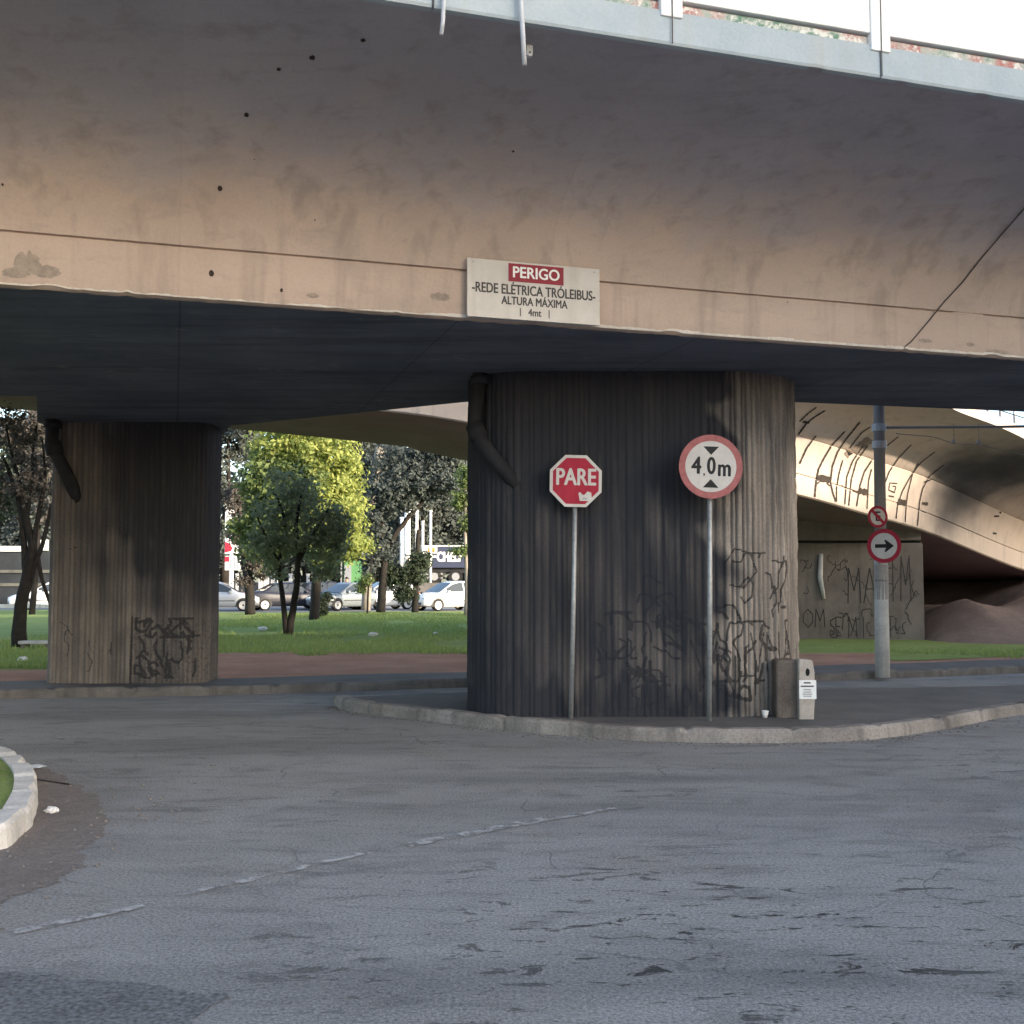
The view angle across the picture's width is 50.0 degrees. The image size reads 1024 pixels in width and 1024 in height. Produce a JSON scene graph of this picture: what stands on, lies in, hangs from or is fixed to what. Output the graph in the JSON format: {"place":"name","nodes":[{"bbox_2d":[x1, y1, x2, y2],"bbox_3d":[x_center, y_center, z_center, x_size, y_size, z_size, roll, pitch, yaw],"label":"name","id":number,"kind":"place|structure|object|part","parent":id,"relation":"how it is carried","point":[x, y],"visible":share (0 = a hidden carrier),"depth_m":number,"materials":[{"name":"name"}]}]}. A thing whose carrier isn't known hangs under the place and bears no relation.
{"place":"outdoors","nodes":[
{"label":"outdoors","id":0,"kind":"place"},
{"bbox_2d":[0,632,272,668],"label":"grass","id":1,"kind":"structure","parent":0,"point":[8,660],"depth_m":21.10,"materials":[{"name":"plant"}]},
{"bbox_2d":[225,507,233,577],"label":"white tower","id":2,"kind":"structure","parent":0,"point":[228,516],"depth_m":69.96,"materials":[{"name":"grey concrete"}]},
{"bbox_2d":[0,606,463,611],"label":"road","id":3,"kind":"structure","parent":0,"point":[278,609],"depth_m":58.53,"materials":[{"name":"grey asphalt"}]},
{"bbox_2d":[0,540,49,603],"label":"shop front","id":4,"kind":"object","parent":3,"relation":"on","point":[10,568],"visible":0.33,"depth_m":65.89,"materials":[{"name":"white paint"}]},
{"bbox_2d":[7,582,48,609],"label":"parked car","id":5,"kind":"object","parent":3,"relation":"on","point":[41,598],"visible":0.2,"depth_m":56.87,"materials":[{"name":"white paint"}]},
{"bbox_2d":[225,538,240,587],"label":"totem sign","id":6,"kind":"object","parent":3,"relation":"on","point":[231,564],"visible":0.68,"depth_m":65.83,"materials":[{"name":"grey plastic"}]},
{"bbox_2d":[219,582,259,610],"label":"parked car","id":7,"kind":"object","parent":3,"relation":"on","point":[229,596],"visible":0.38,"depth_m":55.19,"materials":[{"name":"silver metal"}]},
{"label":"side window","id":8,"kind":"part","parent":7,"relation":"part of","materials":[{"name":"grey glass"}]},
{"bbox_2d":[258,577,263,588],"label":"gate post","id":9,"kind":"object","parent":3,"relation":"on","point":[261,584],"depth_m":70.69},
{"bbox_2d":[264,577,269,585],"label":"gate post","id":10,"kind":"object","parent":3,"relation":"on","point":[267,582],"depth_m":70.70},
{"bbox_2d":[243,582,310,610],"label":"parked car","id":11,"kind":"object","parent":3,"relation":"on","point":[268,595],"visible":0.3,"depth_m":56.87,"materials":[{"name":"grey paint"}]},
{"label":"rear window","id":12,"kind":"part","parent":11,"relation":"part of","materials":[{"name":"white glass"}]},
{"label":"side window","id":13,"kind":"part","parent":11,"relation":"part of","materials":[{"name":"grey glass"}]},
{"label":"side window","id":14,"kind":"part","parent":11,"relation":"part of","materials":[{"name":"grey glass"}]},
{"bbox_2d":[301,581,349,607],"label":"parked car","id":15,"kind":"object","parent":3,"relation":"on","point":[307,585],"visible":0.08,"depth_m":60.03,"materials":[{"name":"grey paint"}]},
{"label":"side window","id":16,"kind":"part","parent":15,"relation":"part of","materials":[{"name":"glass"}]},
{"bbox_2d":[225,583,437,593],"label":"retaining wall","id":17,"kind":"structure","parent":3,"relation":"on","point":[426,587],"depth_m":71.84,"materials":[{"name":"concrete"}]},
{"bbox_2d":[306,582,376,610],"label":"parked car","id":18,"kind":"object","parent":3,"relation":"on","point":[346,596],"visible":0.57,"depth_m":56.49,"materials":[{"name":"grey paint"}]},
{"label":"side window","id":19,"kind":"part","parent":18,"relation":"part of","materials":[{"name":"grey glass"}]},
{"bbox_2d":[341,553,363,581],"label":"green kiosk","id":20,"kind":"object","parent":3,"relation":"on","point":[350,573],"visible":0.16,"depth_m":67.89,"materials":[{"name":"paint"}]},
{"bbox_2d":[344,565,350,581],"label":"door","id":21,"kind":"structure","parent":20,"relation":"in","point":[347,572],"depth_m":67.86,"materials":[{"name":"metal"}]},
{"bbox_2d":[361,447,383,610],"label":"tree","id":22,"kind":"object","parent":3,"relation":"on","point":[364,603],"visible":0.27,"depth_m":54.77,"materials":[{"name":"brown plant"}]},
{"bbox_2d":[350,582,412,608],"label":"parked car","id":23,"kind":"object","parent":3,"relation":"on","point":[392,603],"visible":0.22,"depth_m":58.34,"materials":[{"name":"white paint"}]},
{"bbox_2d":[410,581,464,610],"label":"parked car","id":24,"kind":"object","parent":3,"relation":"on","point":[438,596],"visible":0.63,"depth_m":56.01,"materials":[{"name":"white paint"}]},
{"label":"side window","id":25,"kind":"part","parent":24,"relation":"part of","materials":[{"name":"grey glass"}]},
{"bbox_2d":[424,545,464,582],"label":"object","id":26,"kind":"object","parent":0,"point":[444,561],"visible":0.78,"depth_m":75.92,"materials":[{"name":"paint"}]},
{"bbox_2d":[0,652,1022,680],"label":"soil","id":27,"kind":"structure","parent":0,"point":[255,665],"depth_m":19.63,"materials":[{"name":"brown soil"}]},
{"bbox_2d":[0,668,1023,1023],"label":"road","id":28,"kind":"structure","parent":0,"point":[816,882],"depth_m":6.04,"materials":[{"name":"grey asphalt"}]},
{"bbox_2d":[0,746,37,849],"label":"island kerb","id":29,"kind":"structure","parent":28,"relation":"on","point":[18,812],"depth_m":7.29,"materials":[{"name":"grey concrete"}]},
{"bbox_2d":[0,759,13,808],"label":"island lawn","id":30,"kind":"structure","parent":29,"relation":"in","point":[6,781],"depth_m":8.05,"materials":[{"name":"green plant"}]},
{"bbox_2d":[0,767,109,905],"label":"soil fan","id":31,"kind":"object","parent":28,"relation":"on","point":[46,840],"visible":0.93,"depth_m":6.80},
{"bbox_2d":[31,764,45,767],"bbox_3d":[-4.082,2.166,9.344,0.234,0.024,0.159,0,-4,0],"label":"plastic bag","id":32,"kind":"object","parent":31,"relation":"on","point":[36,765],"visible":0.52,"depth_m":9.32,"materials":[{"name":"white plastic"}]},
{"bbox_2d":[43,806,58,812],"bbox_3d":[-3.174,2.057,7.562,0.089,0.058,0.070,-1,-4,20],"label":"crumpled paper","id":33,"kind":"object","parent":31,"relation":"on","point":[51,809],"visible":1,"depth_m":7.54,"materials":[{"name":"white paper"}]},
{"bbox_2d":[13,904,144,933],"bbox_3d":[-2.036,1.918,5.186,0.615,0.001,0.079,3,-5,-42],"label":"road marking","id":34,"kind":"object","parent":28,"relation":"on","point":[31,928],"visible":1,"depth_m":5.16,"materials":[{"name":"paint"}]},
{"bbox_2d":[0,972,229,1023],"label":"road patch","id":35,"kind":"object","parent":28,"relation":"on","point":[25,998],"visible":1,"depth_m":4.17,"materials":[{"name":"grey asphalt"}]},
{"bbox_2d":[0,765,245,929],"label":"gravel","id":36,"kind":"structure","parent":28,"relation":"on","point":[74,829],"depth_m":7.44,"materials":[{"name":"grey gravel"}]},
{"bbox_2d":[178,852,364,895],"bbox_3d":[-1.270,1.968,5.996,0.082,0.001,1.215,-3,-5,44],"label":"road marking","id":37,"kind":"object","parent":28,"relation":"on","point":[249,879],"visible":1,"depth_m":5.91,"materials":[{"name":"paint"}]},
{"bbox_2d":[403,816,559,846],"bbox_3d":[-0.168,2.032,7.016,1.229,0.001,0.150,3,-5,-40],"label":"road marking","id":38,"kind":"object","parent":28,"relation":"on","point":[495,827],"visible":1,"depth_m":7.00,"materials":[{"name":"paint"}]},
{"bbox_2d":[0,396,1023,581],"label":"ramp","id":39,"kind":"structure","parent":28,"relation":"on","point":[959,507],"depth_m":25.66,"materials":[{"name":"paint"}]},
{"bbox_2d":[0,665,1023,698],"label":"kerb","id":40,"kind":"structure","parent":28,"relation":"on","point":[144,691],"depth_m":15.70,"materials":[{"name":"concrete"}]},
{"bbox_2d":[561,807,615,817],"bbox_3d":[0.528,2.065,7.541,0.506,0.001,0.065,3,-5,-41],"label":"road marking","id":41,"kind":"object","parent":28,"relation":"on","point":[597,810],"visible":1,"depth_m":7.54,"materials":[{"name":"paint"}]},
{"bbox_2d":[333,685,1009,704],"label":"kerb","id":42,"kind":"structure","parent":28,"relation":"on","point":[889,687],"depth_m":15.27,"materials":[{"name":"concrete"}]},
{"bbox_2d":[326,706,1019,748],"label":"gravel","id":43,"kind":"structure","parent":28,"relation":"on","point":[337,709],"depth_m":11.19,"materials":[{"name":"grey gravel"}]},
{"bbox_2d":[333,695,1023,742],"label":"kerb","id":44,"kind":"structure","parent":28,"relation":"on","point":[837,733],"depth_m":11.35,"materials":[{"name":"concrete"}]},
{"bbox_2d":[797,520,924,639],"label":"pier","id":45,"kind":"structure","parent":28,"relation":"on","point":[835,587],"depth_m":26.94,"materials":[{"name":"concrete"}]},
{"bbox_2d":[872,405,889,677],"bbox_3d":[5.959,-1.167,17.857,0.256,7.651,0.235,0,-4,0],"label":"utility pole","id":46,"kind":"object","parent":28,"relation":"on","point":[881,600],"visible":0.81,"depth_m":17.64,"materials":[{"name":"concrete"}]},
{"bbox_2d":[868,506,887,527],"bbox_3d":[5.857,0.079,17.654,0.350,0.350,0.108,1,-4,-12],"label":"no parking sign","id":47,"kind":"object","parent":46,"relation":"attached to","point":[877,516],"visible":1,"depth_m":17.60,"materials":[{"name":"metal"}]},
{"bbox_2d":[867,529,900,562],"bbox_3d":[5.960,0.543,17.538,0.545,0.545,0.106,-3,-4,36],"label":"arrow sign","id":48,"kind":"object","parent":46,"relation":"attached to","point":[883,545],"visible":1,"depth_m":17.50,"materials":[{"name":"metal"}]},
{"bbox_2d":[886,411,1023,428],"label":"bracket arm","id":49,"kind":"object","parent":46,"relation":"attached to","point":[946,427],"visible":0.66,"depth_m":17.82},
{"bbox_2d":[0,610,1023,669],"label":"lawn","id":50,"kind":"structure","parent":0,"point":[37,622],"depth_m":28.05,"materials":[{"name":"green plant"}]},
{"bbox_2d":[0,443,30,533],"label":"tree","id":51,"kind":"object","parent":50,"relation":"on","point":[8,504],"visible":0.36,"depth_m":33.98,"materials":[{"name":"green plant"}]},
{"bbox_2d":[17,656,27,660],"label":"litter","id":52,"kind":"object","parent":50,"relation":"on","point":[24,658],"visible":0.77,"depth_m":20.03,"materials":[{"name":"paper"}]},
{"bbox_2d":[0,603,48,611],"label":"guard rail","id":53,"kind":"object","parent":50,"relation":"on","point":[12,605],"visible":0.14,"depth_m":49.79,"materials":[{"name":"metal"}]},
{"bbox_2d":[0,400,51,646],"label":"tree","id":54,"kind":"object","parent":50,"relation":"on","point":[30,559],"visible":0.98,"depth_m":24.45,"materials":[{"name":"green plant"}]},
{"bbox_2d":[0,409,51,614],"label":"tree","id":55,"kind":"object","parent":50,"relation":"on","point":[33,597],"visible":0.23,"depth_m":45.80,"materials":[{"name":"green plant"}]},
{"bbox_2d":[18,640,47,647],"bbox_3d":[-10.412,2.907,24.066,0.720,0.170,0.300,0,-4,0],"label":"bench","id":56,"kind":"object","parent":50,"relation":"on","point":[25,643],"visible":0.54,"depth_m":23.92,"materials":[{"name":"concrete"}]},
{"bbox_2d":[220,479,270,614],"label":"tree","id":57,"kind":"object","parent":50,"relation":"on","point":[230,502],"visible":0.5,"depth_m":48.72,"materials":[{"name":"green plant"}]},
{"bbox_2d":[258,626,267,630],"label":"litter","id":58,"kind":"object","parent":50,"relation":"on","point":[262,628],"visible":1,"depth_m":31.59,"materials":[{"name":"paper"}]},
{"bbox_2d":[237,460,356,634],"bbox_3d":[-5.872,0.958,29.873,3.260,4.866,1.964,0,-4,0],"label":"tree","id":59,"kind":"object","parent":50,"relation":"on","point":[327,535],"visible":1,"depth_m":29.86,"materials":[{"name":"green plant"}]},
{"bbox_2d":[223,430,380,619],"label":"tree","id":60,"kind":"object","parent":50,"relation":"on","point":[338,482],"visible":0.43,"depth_m":40.40,"materials":[{"name":"green plant"}]},
{"bbox_2d":[306,564,336,616],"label":"sapling","id":61,"kind":"object","parent":50,"relation":"on","point":[325,598],"visible":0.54,"depth_m":43.74,"materials":[{"name":"green plant"}]},
{"bbox_2d":[352,536,374,613],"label":"sapling","id":62,"kind":"object","parent":50,"relation":"on","point":[363,581],"visible":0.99,"depth_m":46.84,"materials":[{"name":"green plant"}]},
{"bbox_2d":[368,632,377,635],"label":"litter","id":63,"kind":"object","parent":50,"relation":"on","point":[372,634],"visible":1,"depth_m":28.87,"materials":[{"name":"paper"}]},
{"bbox_2d":[377,530,436,611],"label":"tree","id":64,"kind":"object","parent":50,"relation":"on","point":[409,572],"visible":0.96,"depth_m":50.11,"materials":[{"name":"green plant"}]},
{"bbox_2d":[355,444,467,611],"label":"tree","id":65,"kind":"object","parent":50,"relation":"on","point":[409,481],"visible":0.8,"depth_m":49.61,"materials":[{"name":"green plant"}]},
{"bbox_2d":[444,464,467,615],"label":"tree","id":66,"kind":"object","parent":50,"relation":"on","point":[460,500],"visible":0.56,"depth_m":45.89,"materials":[{"name":"green plant"}]},
{"bbox_2d":[834,645,1023,658],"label":"grass","id":67,"kind":"structure","parent":50,"relation":"on","point":[983,651],"depth_m":22.42,"materials":[{"name":"green plant"}]},
{"bbox_2d":[0,659,1023,688],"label":"pavement","id":68,"kind":"structure","parent":0,"point":[414,676],"depth_m":16.79,"materials":[{"name":"concrete"}]},
{"bbox_2d":[46,422,221,682],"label":"pillar","id":69,"kind":"structure","parent":68,"relation":"on","point":[134,564],"depth_m":15.97,"materials":[{"name":"concrete"}]},
{"bbox_2d":[43,419,80,502],"bbox_3d":[-6.497,-0.738,15.956,0.627,1.227,0.244,3,-5,-43],"label":"drain pipe","id":70,"kind":"object","parent":69,"relation":"attached to","point":[53,447],"visible":0.96,"depth_m":15.82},
{"bbox_2d":[0,408,1023,581],"label":"sky","id":71,"kind":"structure","parent":0,"point":[1019,421],"materials":[{"name":"white"}]},
{"bbox_2d":[353,685,1023,727],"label":"traffic island","id":72,"kind":"structure","parent":0,"point":[838,706],"depth_m":13.13,"materials":[{"name":"concrete"}]},
{"bbox_2d":[550,455,601,718],"bbox_3d":[0.691,0.812,11.871,0.567,2.861,0.134,0,-4,0],"label":"stop sign","id":73,"kind":"object","parent":72,"relation":"on","point":[575,481],"visible":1,"depth_m":11.88,"materials":[{"name":"metal"}]},
{"bbox_2d":[467,371,798,716],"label":"pillar","id":74,"kind":"structure","parent":72,"relation":"on","point":[641,614],"depth_m":12.09,"materials":[{"name":"concrete"}]},
{"bbox_2d":[466,372,521,490],"bbox_3d":[-0.177,-0.886,12.223,0.693,1.409,0.293,-1,-4,11],"label":"drain pipe","id":75,"kind":"object","parent":74,"relation":"attached to","point":[478,436],"visible":0.92,"depth_m":12.19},
{"bbox_2d":[0,0,1023,434],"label":"viaduct","id":76,"kind":"object","parent":74,"relation":"on","point":[222,214],"visible":0.98,"depth_m":9.25,"materials":[{"name":"paint"}]},
{"bbox_2d":[439,0,445,35],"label":"drain spout","id":77,"kind":"object","parent":76,"relation":"attached to","point":[442,23],"visible":1,"depth_m":7.27,"materials":[{"name":"grey plastic"}]},
{"bbox_2d":[518,0,526,65],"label":"drain spout","id":78,"kind":"object","parent":76,"relation":"attached to","point":[522,33],"visible":1,"depth_m":7.41,"materials":[{"name":"grey plastic"}]},
{"bbox_2d":[526,44,532,57],"bbox_3d":[0.121,-3.269,7.779,0.048,0.090,0.044,1,-4,-17],"label":"lamp bracket","id":79,"kind":"object","parent":76,"relation":"attached to","point":[529,51],"visible":0.84,"depth_m":7.76,"materials":[{"name":"grey metal"}]},
{"bbox_2d":[467,258,599,325],"bbox_3d":[0.194,-1.979,9.921,1.256,0.524,0.086,1,-4,-17],"label":"danger sign","id":80,"kind":"object","parent":76,"relation":"attached to","point":[499,289],"visible":1,"depth_m":9.88,"materials":[{"name":"white metal"}]},
{"bbox_2d":[950,424,957,444],"bbox_3d":[7.133,-1.246,17.712,0.128,0.350,0.056,0,-4,0],"label":"insulator","id":81,"kind":"object","parent":76,"relation":"hanging from","point":[953,441],"visible":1,"depth_m":17.69,"materials":[{"name":"grey ceramic"}]},
{"bbox_2d":[896,433,1023,454],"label":"trolley wire","id":82,"kind":"object","parent":81,"relation":"hanging from","point":[961,444],"visible":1,"depth_m":17.70,"materials":[{"name":"black metal"}]},
{"bbox_2d":[904,209,1023,347],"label":"cable","id":83,"kind":"object","parent":76,"relation":"attached to","point":[966,277],"visible":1,"depth_m":11.14,"materials":[{"name":"black rubber"}]},
{"bbox_2d":[976,424,982,444],"bbox_3d":[7.535,-1.242,17.711,0.128,0.359,0.056,0,-4,0],"label":"insulator","id":84,"kind":"object","parent":76,"relation":"hanging from","point":[979,442],"visible":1,"depth_m":17.70,"materials":[{"name":"grey ceramic"}]},
{"bbox_2d":[679,435,742,720],"bbox_3d":[2.117,0.703,11.669,0.684,3.054,0.140,0,-4,0],"label":"height limit sign","id":85,"kind":"object","parent":72,"relation":"on","point":[710,467],"visible":1,"depth_m":11.68,"materials":[{"name":"metal"}]},
{"bbox_2d":[762,710,768,717],"bbox_3d":[2.740,2.184,11.876,0.075,0.084,0.075,0,-4,0],"label":"paper cup","id":86,"kind":"object","parent":72,"relation":"on","point":[764,713],"visible":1,"depth_m":11.85,"materials":[{"name":"white paper"}]},
{"bbox_2d":[772,658,796,717],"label":"concrete block","id":87,"kind":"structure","parent":72,"relation":"on","point":[784,687],"depth_m":11.86,"materials":[{"name":"grey concrete"}]},
{"bbox_2d":[795,658,815,718],"bbox_3d":[3.163,1.912,11.832,0.184,0.659,0.184,0,-4,0],"label":"marker post","id":88,"kind":"object","parent":72,"relation":"on","point":[806,689],"visible":0.97,"depth_m":11.75,"materials":[{"name":"concrete"}]},
{"bbox_2d":[890,651,1023,660],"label":"grass verge","id":89,"kind":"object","parent":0,"point":[897,656],"depth_m":21.32,"materials":[{"name":"green plant"}]},
{"bbox_2d":[923,580,1023,643],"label":"soil bank","id":90,"kind":"structure","parent":0,"point":[982,612],"depth_m":27.45,"materials":[{"name":"brown soil"}]},
{"label":"raised lot","id":91,"kind":"structure","parent":0,"visible":0},
{"bbox_2d":[0,427,51,550],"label":"tree","id":92,"kind":"object","parent":91,"relation":"on","point":[13,535],"visible":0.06,"depth_m":91.51,"materials":[{"name":"green plant"}]},
{"bbox_2d":[0,471,467,582],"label":"wood","id":93,"kind":"object","parent":91,"relation":"on","point":[8,520],"depth_m":123.41,"materials":[{"name":"green plant"}]},
{"bbox_2d":[220,429,260,582],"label":"tree","id":94,"kind":"object","parent":91,"relation":"on","point":[232,449],"visible":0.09,"depth_m":96.72,"materials":[{"name":"green plant"}]},
{"bbox_2d":[263,433,343,582],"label":"tree","id":95,"kind":"object","parent":91,"relation":"on","point":[304,569],"visible":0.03,"depth_m":102.52,"materials":[{"name":"green plant"}]},
{"bbox_2d":[330,444,370,570],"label":"tree","id":96,"kind":"object","parent":91,"relation":"on","point":[359,480],"visible":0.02,"depth_m":109.84,"materials":[{"name":"green plant"}]},
{"bbox_2d":[325,439,400,564],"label":"tree","id":97,"kind":"object","parent":91,"relation":"on","point":[369,448],"visible":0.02,"depth_m":99.02,"materials":[{"name":"green plant"}]},
{"bbox_2d":[400,517,403,566],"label":"white post","id":98,"kind":"object","parent":91,"relation":"on","point":[402,545],"visible":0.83,"depth_m":73.31,"materials":[{"name":"metal"}]},
{"bbox_2d":[404,510,409,566],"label":"white post","id":99,"kind":"object","parent":91,"relation":"on","point":[407,539],"visible":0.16,"depth_m":73.27,"materials":[{"name":"metal"}]},
{"bbox_2d":[415,503,417,544],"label":"white post","id":100,"kind":"object","parent":91,"relation":"on","point":[416,521],"visible":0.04,"depth_m":73.43,"materials":[{"name":"metal"}]},
{"bbox_2d":[421,521,424,581],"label":"white post","id":101,"kind":"object","parent":91,"relation":"on","point":[422,536],"visible":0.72,"depth_m":73.38,"materials":[{"name":"grey metal"}]},
{"bbox_2d":[387,446,463,576],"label":"tree","id":102,"kind":"object","parent":91,"relation":"on","point":[438,510],"visible":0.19,"depth_m":96.07,"materials":[{"name":"green plant"}]},
{"bbox_2d":[429,510,431,582],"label":"white post","id":103,"kind":"object","parent":91,"relation":"on","point":[430,540],"visible":0.83,"depth_m":73.37,"materials":[{"name":"metal"}]},
{"bbox_2d":[439,464,467,544],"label":"tree","id":104,"kind":"object","parent":91,"relation":"on","point":[453,527],"visible":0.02,"depth_m":98.83,"materials":[{"name":"green plant"}]}
]}

